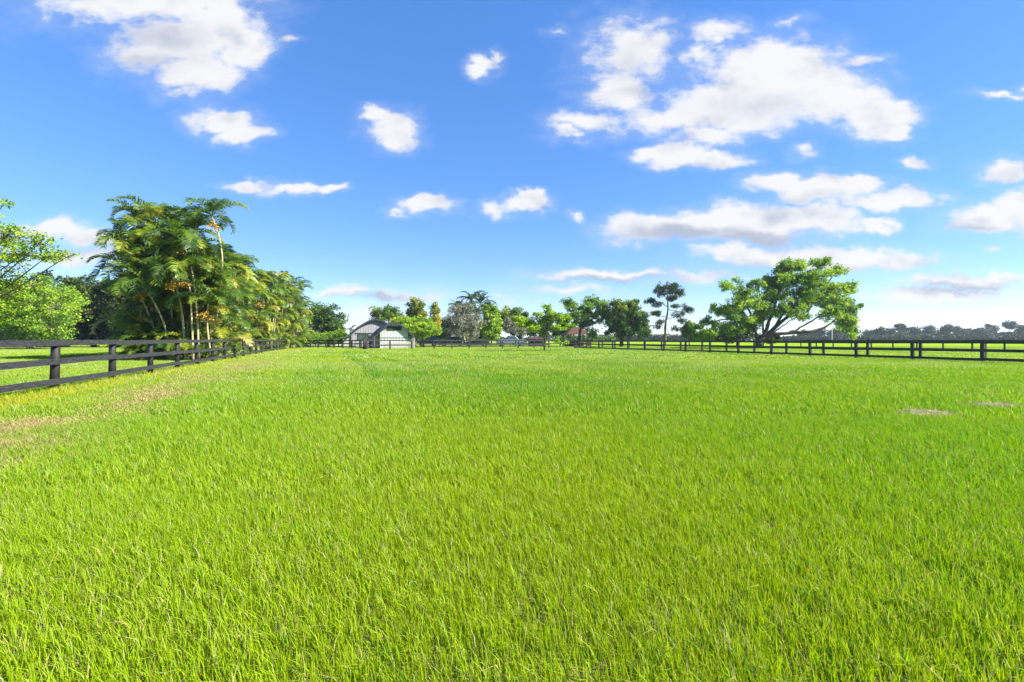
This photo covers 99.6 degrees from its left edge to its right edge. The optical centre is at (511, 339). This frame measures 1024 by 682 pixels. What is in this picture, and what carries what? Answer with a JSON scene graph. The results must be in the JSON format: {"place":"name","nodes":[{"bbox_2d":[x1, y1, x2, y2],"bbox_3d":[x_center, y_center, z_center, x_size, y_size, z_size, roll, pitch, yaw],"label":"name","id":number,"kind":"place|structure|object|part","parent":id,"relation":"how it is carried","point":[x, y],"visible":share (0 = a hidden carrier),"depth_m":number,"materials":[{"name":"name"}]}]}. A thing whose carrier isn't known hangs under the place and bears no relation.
{"place":"outdoors","nodes":[
{"label":"outdoors","id":0,"kind":"place"},
{"bbox_2d":[303,332,341,345],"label":"house","id":1,"kind":"structure","parent":0,"point":[321,344],"depth_m":92.04,"materials":[{"name":"white paint"}]},
{"bbox_2d":[410,333,471,344],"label":"house","id":2,"kind":"structure","parent":0,"point":[441,339],"depth_m":105.04,"materials":[{"name":"white paint"}]},
{"bbox_2d":[0,341,1023,681],"bbox_3d":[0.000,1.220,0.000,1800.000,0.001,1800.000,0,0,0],"label":"ground","id":3,"kind":"structure","parent":0,"point":[542,613],"depth_m":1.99,"materials":[{"name":"green plant"}]},
{"bbox_2d":[0,278,16,339],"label":"shade tree","id":4,"kind":"object","parent":3,"relation":"on","point":[4,329],"visible":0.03,"depth_m":75.88,"materials":[{"name":"green plant"}]},
{"bbox_2d":[0,198,83,327],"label":"broad leaf tree","id":5,"kind":"object","parent":3,"relation":"on","point":[16,255],"visible":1,"depth_m":21.27,"materials":[{"name":"green plant"}]},
{"bbox_2d":[0,272,90,348],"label":"tree","id":6,"kind":"object","parent":3,"relation":"on","point":[43,303],"visible":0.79,"depth_m":56.26,"materials":[{"name":"green plant"}]},
{"bbox_2d":[7,269,102,346],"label":"shade tree","id":7,"kind":"object","parent":3,"relation":"on","point":[80,287],"visible":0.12,"depth_m":69.10,"materials":[{"name":"green plant"}]},
{"bbox_2d":[59,274,124,346],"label":"shade tree","id":8,"kind":"object","parent":3,"relation":"on","point":[97,292],"visible":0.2,"depth_m":71.25,"materials":[{"name":"green plant"}]},
{"bbox_2d":[87,277,135,344],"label":"shade tree","id":9,"kind":"object","parent":3,"relation":"on","point":[113,302],"visible":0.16,"depth_m":69.53,"materials":[{"name":"green plant"}]},
{"bbox_2d":[0,339,290,392],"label":"board fence","id":10,"kind":"object","parent":3,"relation":"on","point":[54,361],"visible":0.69,"depth_m":12.37,"materials":[{"name":"black paint"}]},
{"bbox_2d":[94,219,229,357],"bbox_3d":[-25.112,-3.411,31.088,7.719,10.053,7.597,0,0,0],"label":"palm clump","id":11,"kind":"object","parent":3,"relation":"on","point":[136,308],"visible":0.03,"depth_m":30.16,"materials":[{"name":"plant"}]},
{"bbox_2d":[84,194,259,359],"bbox_3d":[-21.875,-3.947,27.295,11.457,11.103,7.608,0,0,0],"label":"palm clump","id":12,"kind":"object","parent":3,"relation":"on","point":[171,284],"visible":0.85,"depth_m":26.70,"materials":[{"name":"plant"}]},
{"bbox_2d":[135,236,243,354],"bbox_3d":[-26.489,-3.507,35.377,6.885,10.207,8.009,0,0,0],"label":"palm clump","id":13,"kind":"object","parent":3,"relation":"on","point":[236,282],"visible":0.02,"depth_m":36.87,"materials":[{"name":"plant"}]},
{"bbox_2d":[207,247,253,352],"bbox_3d":[-27.398,-3.461,39.496,7.106,10.401,8.126,0,0,0],"label":"palm clump","id":14,"kind":"object","parent":3,"relation":"on","point":[234,329],"visible":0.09,"depth_m":40.58,"materials":[{"name":"plant"}]},
{"bbox_2d":[211,258,271,351],"bbox_3d":[-28.972,-3.564,43.684,6.907,10.640,8.480,0,0,0],"label":"palm clump","id":15,"kind":"object","parent":3,"relation":"on","point":[249,289],"visible":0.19,"depth_m":44.71,"materials":[{"name":"plant"}]},
{"bbox_2d":[240,269,280,350],"bbox_3d":[-29.390,-3.430,48.561,6.852,10.452,8.215,0,0,0],"label":"palm clump","id":16,"kind":"object","parent":3,"relation":"on","point":[258,317],"visible":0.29,"depth_m":48.91,"materials":[{"name":"plant"}]},
{"bbox_2d":[244,270,294,349],"bbox_3d":[-30.959,-3.750,53.492,6.952,10.701,8.677,0,0,0],"label":"palm clump","id":17,"kind":"object","parent":3,"relation":"on","point":[276,277],"visible":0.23,"depth_m":53.94,"materials":[{"name":"plant"}]},
{"bbox_2d":[260,270,302,348],"bbox_3d":[-32.556,-3.856,59.156,7.584,11.127,8.402,0,0,0],"label":"palm clump","id":18,"kind":"object","parent":3,"relation":"on","point":[283,312],"visible":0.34,"depth_m":59.40,"materials":[{"name":"plant"}]},
{"bbox_2d":[269,281,313,347],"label":"palm clump","id":19,"kind":"object","parent":3,"relation":"on","point":[301,310],"visible":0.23,"depth_m":65.26,"materials":[{"name":"plant"}]},
{"bbox_2d":[278,277,316,346],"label":"palm clump","id":20,"kind":"object","parent":3,"relation":"on","point":[302,286],"visible":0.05,"depth_m":70.84,"materials":[{"name":"plant"}]},
{"bbox_2d":[306,331,325,345],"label":"shrub","id":21,"kind":"object","parent":3,"relation":"on","point":[315,335],"visible":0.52,"depth_m":76.15,"materials":[{"name":"green plant"}]},
{"bbox_2d":[315,330,333,344],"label":"shrub","id":22,"kind":"object","parent":3,"relation":"on","point":[328,335],"visible":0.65,"depth_m":76.87,"materials":[{"name":"green plant"}]},
{"bbox_2d":[304,301,348,345],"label":"round tree","id":23,"kind":"object","parent":3,"relation":"on","point":[324,320],"visible":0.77,"depth_m":83.84,"materials":[{"name":"green plant"}]},
{"bbox_2d":[301,340,361,347],"bbox_3d":[-28.390,0.664,65.960,18.560,1.318,0.203,0,0,37],"label":"board fence","id":24,"kind":"object","parent":3,"relation":"on","point":[334,343],"visible":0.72,"depth_m":64.54,"materials":[{"name":"black paint"}]},
{"bbox_2d":[329,328,348,345],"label":"shrub","id":25,"kind":"object","parent":3,"relation":"on","point":[341,334],"visible":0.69,"depth_m":75.88,"materials":[{"name":"green plant"}]},
{"bbox_2d":[340,319,414,347],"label":"barn","id":26,"kind":"structure","parent":3,"relation":"on","point":[375,329],"depth_m":65.03,"materials":[{"name":"grey metal"}]},
{"bbox_2d":[358,334,368,339],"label":"window","id":27,"kind":"structure","parent":26,"relation":"in","point":[360,336],"depth_m":72.20,"materials":[{"name":"grey glass"}]},
{"bbox_2d":[369,335,373,346],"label":"door","id":28,"kind":"structure","parent":26,"relation":"in","point":[372,342],"depth_m":72.70,"materials":[{"name":"grey metal"}]},
{"bbox_2d":[368,303,404,323],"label":"feather leaf tree","id":29,"kind":"object","parent":3,"relation":"on","point":[388,313],"visible":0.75,"depth_m":83.34,"materials":[{"name":"green plant"}]},
{"bbox_2d":[366,340,412,348],"bbox_3d":[-15.791,0.657,55.939,5.893,1.329,0.206,0,0,-28],"label":"board fence","id":30,"kind":"object","parent":3,"relation":"on","point":[390,345],"visible":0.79,"depth_m":55.90,"materials":[{"name":"black paint"}]},
{"bbox_2d":[404,296,427,345],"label":"narrow tree","id":31,"kind":"object","parent":3,"relation":"on","point":[415,309],"visible":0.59,"depth_m":87.70,"materials":[{"name":"green plant"}]},
{"bbox_2d":[390,314,442,346],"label":"spreading tree","id":32,"kind":"object","parent":3,"relation":"on","point":[413,326],"visible":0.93,"depth_m":68.53,"materials":[{"name":"green plant"}]},
{"bbox_2d":[416,337,438,346],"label":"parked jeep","id":33,"kind":"object","parent":3,"relation":"on","point":[420,343],"visible":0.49,"depth_m":78.26,"materials":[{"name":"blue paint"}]},
{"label":"window","id":34,"kind":"part","parent":33,"relation":"part of","materials":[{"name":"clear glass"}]},
{"bbox_2d":[428,302,442,336],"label":"narrow tree","id":35,"kind":"object","parent":3,"relation":"on","point":[435,310],"visible":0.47,"depth_m":81.84,"materials":[{"name":"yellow plant"}]},
{"bbox_2d":[430,320,452,339],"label":"thicket","id":36,"kind":"object","parent":3,"relation":"on","point":[441,336],"visible":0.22,"depth_m":98.55,"materials":[{"name":"green plant"}]},
{"bbox_2d":[440,337,464,345],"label":"parked car","id":37,"kind":"object","parent":3,"relation":"on","point":[452,341],"visible":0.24,"depth_m":78.70,"materials":[{"name":"blue paint"}]},
{"bbox_2d":[439,302,485,345],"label":"silver tree","id":38,"kind":"object","parent":3,"relation":"on","point":[458,322],"visible":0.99,"depth_m":75.00,"materials":[{"name":"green plant"}]},
{"bbox_2d":[448,290,498,341],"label":"palm tree","id":39,"kind":"object","parent":3,"relation":"on","point":[472,296],"visible":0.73,"depth_m":95.50,"materials":[{"name":"plant"}]},
{"bbox_2d":[465,338,489,345],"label":"parked car","id":40,"kind":"object","parent":3,"relation":"on","point":[478,341],"visible":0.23,"depth_m":79.25,"materials":[{"name":"black paint"}]},
{"bbox_2d":[465,320,501,338],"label":"thicket","id":41,"kind":"object","parent":3,"relation":"on","point":[480,336],"visible":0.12,"depth_m":99.88,"materials":[{"name":"green plant"}]},
{"bbox_2d":[479,304,503,345],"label":"weeping tree","id":42,"kind":"object","parent":3,"relation":"on","point":[492,315],"visible":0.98,"depth_m":76.69,"materials":[{"name":"green plant"}]},
{"bbox_2d":[433,340,549,348],"bbox_3d":[-2.489,0.652,60.765,17.107,1.342,0.187,0,0,-21],"label":"board fence","id":43,"kind":"object","parent":3,"relation":"on","point":[486,344],"visible":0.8,"depth_m":60.37,"materials":[{"name":"black paint"}]},
{"bbox_2d":[424,340,589,346],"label":"board fence","id":44,"kind":"object","parent":3,"relation":"on","point":[560,343],"visible":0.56,"depth_m":74.22,"materials":[{"name":"black paint"}]},
{"bbox_2d":[496,336,526,345],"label":"parked pickup","id":45,"kind":"object","parent":3,"relation":"on","point":[512,338],"visible":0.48,"depth_m":81.11,"materials":[{"name":"blue paint"}]},
{"bbox_2d":[498,305,531,335],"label":"round tree","id":46,"kind":"object","parent":3,"relation":"on","point":[505,313],"visible":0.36,"depth_m":94.44,"materials":[{"name":"green plant"}]},
{"bbox_2d":[503,316,527,345],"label":"silver tree","id":47,"kind":"object","parent":3,"relation":"on","point":[511,327],"visible":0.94,"depth_m":84.29,"materials":[{"name":"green plant"}]},
{"bbox_2d":[15,332,1023,340],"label":"treeline","id":48,"kind":"object","parent":3,"relation":"on","point":[749,339],"visible":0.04,"depth_m":268.91,"materials":[{"name":"green plant"}]},
{"bbox_2d":[506,315,552,339],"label":"thicket","id":49,"kind":"object","parent":3,"relation":"on","point":[533,334],"visible":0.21,"depth_m":101.04,"materials":[{"name":"green plant"}]},
{"bbox_2d":[528,338,543,345],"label":"shed","id":50,"kind":"structure","parent":3,"relation":"on","point":[536,341],"depth_m":90.03,"materials":[{"name":"grey brick"}]},
{"bbox_2d":[511,303,576,350],"bbox_3d":[3.578,-1.391,47.387,7.441,5.424,3.057,0,0,0],"label":"tree","id":51,"kind":"object","parent":3,"relation":"on","point":[548,316],"visible":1,"depth_m":47.31,"materials":[{"name":"green plant"}]},
{"bbox_2d":[547,320,574,339],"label":"thicket","id":52,"kind":"object","parent":3,"relation":"on","point":[556,333],"visible":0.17,"depth_m":101.91,"materials":[{"name":"green plant"}]},
{"bbox_2d":[561,327,588,345],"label":"shelter","id":53,"kind":"object","parent":3,"relation":"on","point":[574,331],"visible":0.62,"depth_m":87.09,"materials":[{"name":"red tile"}]},
{"bbox_2d":[560,294,610,345],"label":"airy tree","id":54,"kind":"object","parent":3,"relation":"on","point":[585,314],"visible":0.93,"depth_m":80.62,"materials":[{"name":"green plant"}]},
{"bbox_2d":[559,334,615,342],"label":"hedge","id":55,"kind":"object","parent":3,"relation":"on","point":[602,337],"visible":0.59,"depth_m":195.07,"materials":[{"name":"green plant"}]},
{"bbox_2d":[601,297,651,345],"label":"oak tree","id":56,"kind":"object","parent":3,"relation":"on","point":[627,319],"visible":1,"depth_m":78.46,"materials":[{"name":"green plant"}]},
{"bbox_2d":[599,333,698,340],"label":"hedge","id":57,"kind":"object","parent":3,"relation":"on","point":[675,337],"visible":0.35,"depth_m":273.16,"materials":[{"name":"green plant"}]},
{"bbox_2d":[643,282,694,343],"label":"pine tree","id":58,"kind":"object","parent":3,"relation":"on","point":[672,288],"visible":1,"depth_m":85.65,"materials":[{"name":"green plant"}]},
{"bbox_2d":[680,320,697,344],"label":"tree","id":59,"kind":"object","parent":3,"relation":"on","point":[684,333],"visible":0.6,"depth_m":87.25,"materials":[{"name":"green plant"}]},
{"bbox_2d":[699,328,721,340],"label":"bush","id":60,"kind":"object","parent":3,"relation":"on","point":[710,336],"visible":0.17,"depth_m":83.15,"materials":[{"name":"green plant"}]},
{"bbox_2d":[714,324,760,344],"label":"bush","id":61,"kind":"object","parent":3,"relation":"on","point":[742,337],"visible":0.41,"depth_m":82.96,"materials":[{"name":"green plant"}]},
{"bbox_2d":[758,333,781,343],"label":"bush","id":62,"kind":"object","parent":3,"relation":"on","point":[775,338],"visible":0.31,"depth_m":85.61,"materials":[{"name":"green plant"}]},
{"bbox_2d":[688,256,864,345],"bbox_3d":[38.357,-5.507,62.628,26.749,14.109,9.919,0,0,0],"label":"great tree","id":63,"kind":"object","parent":3,"relation":"on","point":[808,292],"visible":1,"depth_m":60.93,"materials":[{"name":"green plant"}]},
{"bbox_2d":[579,340,1017,357],"bbox_3d":[21.184,0.684,42.688,0.185,1.277,55.060,0,0,-22],"label":"board fence","id":64,"kind":"object","parent":3,"relation":"on","point":[823,350],"visible":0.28,"depth_m":36.19,"materials":[{"name":"black paint"}]},
{"bbox_2d":[574,340,1023,361],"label":"board fence","id":65,"kind":"object","parent":3,"relation":"on","point":[912,349],"visible":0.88,"depth_m":29.64,"materials":[{"name":"black paint"}]},
{"bbox_2d":[798,329,818,335],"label":"tree","id":66,"kind":"object","parent":3,"relation":"on","point":[813,334],"visible":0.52,"depth_m":296.14,"materials":[{"name":"green plant"}]},
{"bbox_2d":[811,328,827,336],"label":"tree","id":67,"kind":"object","parent":3,"relation":"on","point":[821,332],"visible":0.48,"depth_m":310.62,"materials":[{"name":"green plant"}]},
{"bbox_2d":[826,327,846,335],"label":"tree","id":68,"kind":"object","parent":3,"relation":"on","point":[832,331],"visible":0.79,"depth_m":281.33,"materials":[{"name":"green plant"}]},
{"bbox_2d":[859,329,873,336],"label":"tree","id":69,"kind":"object","parent":3,"relation":"on","point":[866,332],"visible":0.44,"depth_m":303.49,"materials":[{"name":"green plant"}]},
{"bbox_2d":[871,326,890,335],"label":"tree","id":70,"kind":"object","parent":3,"relation":"on","point":[882,331],"visible":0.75,"depth_m":283.32,"materials":[{"name":"green plant"}]},
{"bbox_2d":[887,328,897,334],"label":"tree","id":71,"kind":"object","parent":3,"relation":"on","point":[890,331],"visible":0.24,"depth_m":314.23,"materials":[{"name":"green plant"}]},
{"bbox_2d":[890,323,911,335],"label":"tree","id":72,"kind":"object","parent":3,"relation":"on","point":[903,329],"visible":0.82,"depth_m":292.62,"materials":[{"name":"green plant"}]},
{"bbox_2d":[781,334,1023,340],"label":"hedge","id":73,"kind":"object","parent":3,"relation":"on","point":[908,337],"visible":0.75,"depth_m":231.68,"materials":[{"name":"green plant"}]},
{"bbox_2d":[800,340,1023,348],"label":"board fence","id":74,"kind":"object","parent":3,"relation":"on","point":[1004,346],"visible":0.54,"depth_m":59.63,"materials":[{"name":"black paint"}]},
{"bbox_2d":[907,326,923,335],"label":"tree","id":75,"kind":"object","parent":3,"relation":"on","point":[916,331],"visible":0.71,"depth_m":291.12,"materials":[{"name":"green plant"}]},
{"bbox_2d":[888,406,964,416],"bbox_3d":[6.673,1.185,6.953,1.508,0.276,0.835,0,0,0],"label":"bare earth patch","id":76,"kind":"object","parent":3,"relation":"on","point":[920,411],"visible":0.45,"depth_m":6.91,"materials":[{"name":"soil"}]},
{"bbox_2d":[920,324,937,333],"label":"tree","id":77,"kind":"object","parent":3,"relation":"on","point":[931,328],"visible":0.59,"depth_m":315.02,"materials":[{"name":"green plant"}]},
{"bbox_2d":[937,323,956,335],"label":"tree","id":78,"kind":"object","parent":3,"relation":"on","point":[947,329],"visible":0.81,"depth_m":283.99,"materials":[{"name":"green plant"}]},
{"bbox_2d":[951,325,968,334],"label":"tree","id":79,"kind":"object","parent":3,"relation":"on","point":[960,330],"visible":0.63,"depth_m":301.50,"materials":[{"name":"green plant"}]},
{"bbox_2d":[969,327,986,336],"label":"tree","id":80,"kind":"object","parent":3,"relation":"on","point":[978,331],"visible":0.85,"depth_m":280.64,"materials":[{"name":"green plant"}]},
{"bbox_2d":[982,323,999,335],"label":"tree","id":81,"kind":"object","parent":3,"relation":"on","point":[990,329],"visible":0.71,"depth_m":312.57,"materials":[{"name":"green plant"}]},
{"bbox_2d":[961,400,1022,407],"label":"cuttings heap","id":82,"kind":"object","parent":3,"relation":"on","point":[1009,404],"visible":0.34,"depth_m":7.75,"materials":[{"name":"plant"}]},
{"bbox_2d":[999,320,1016,335],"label":"tree","id":83,"kind":"object","parent":3,"relation":"on","point":[1009,325],"visible":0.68,"depth_m":301.62,"materials":[{"name":"green plant"}]},
{"bbox_2d":[1012,324,1023,334],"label":"tree","id":84,"kind":"object","parent":3,"relation":"on","point":[1019,330],"visible":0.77,"depth_m":286.02,"materials":[{"name":"green plant"}]},
{"bbox_2d":[0,346,1023,394],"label":"lawn grass","id":85,"kind":"structure","parent":0,"point":[6,380],"depth_m":35.64,"materials":[{"name":"green plant"}]},
{"bbox_2d":[0,0,1023,340],"label":"sky","id":86,"kind":"structure","parent":0,"point":[527,154],"materials":[{"name":"blue"}]}
]}

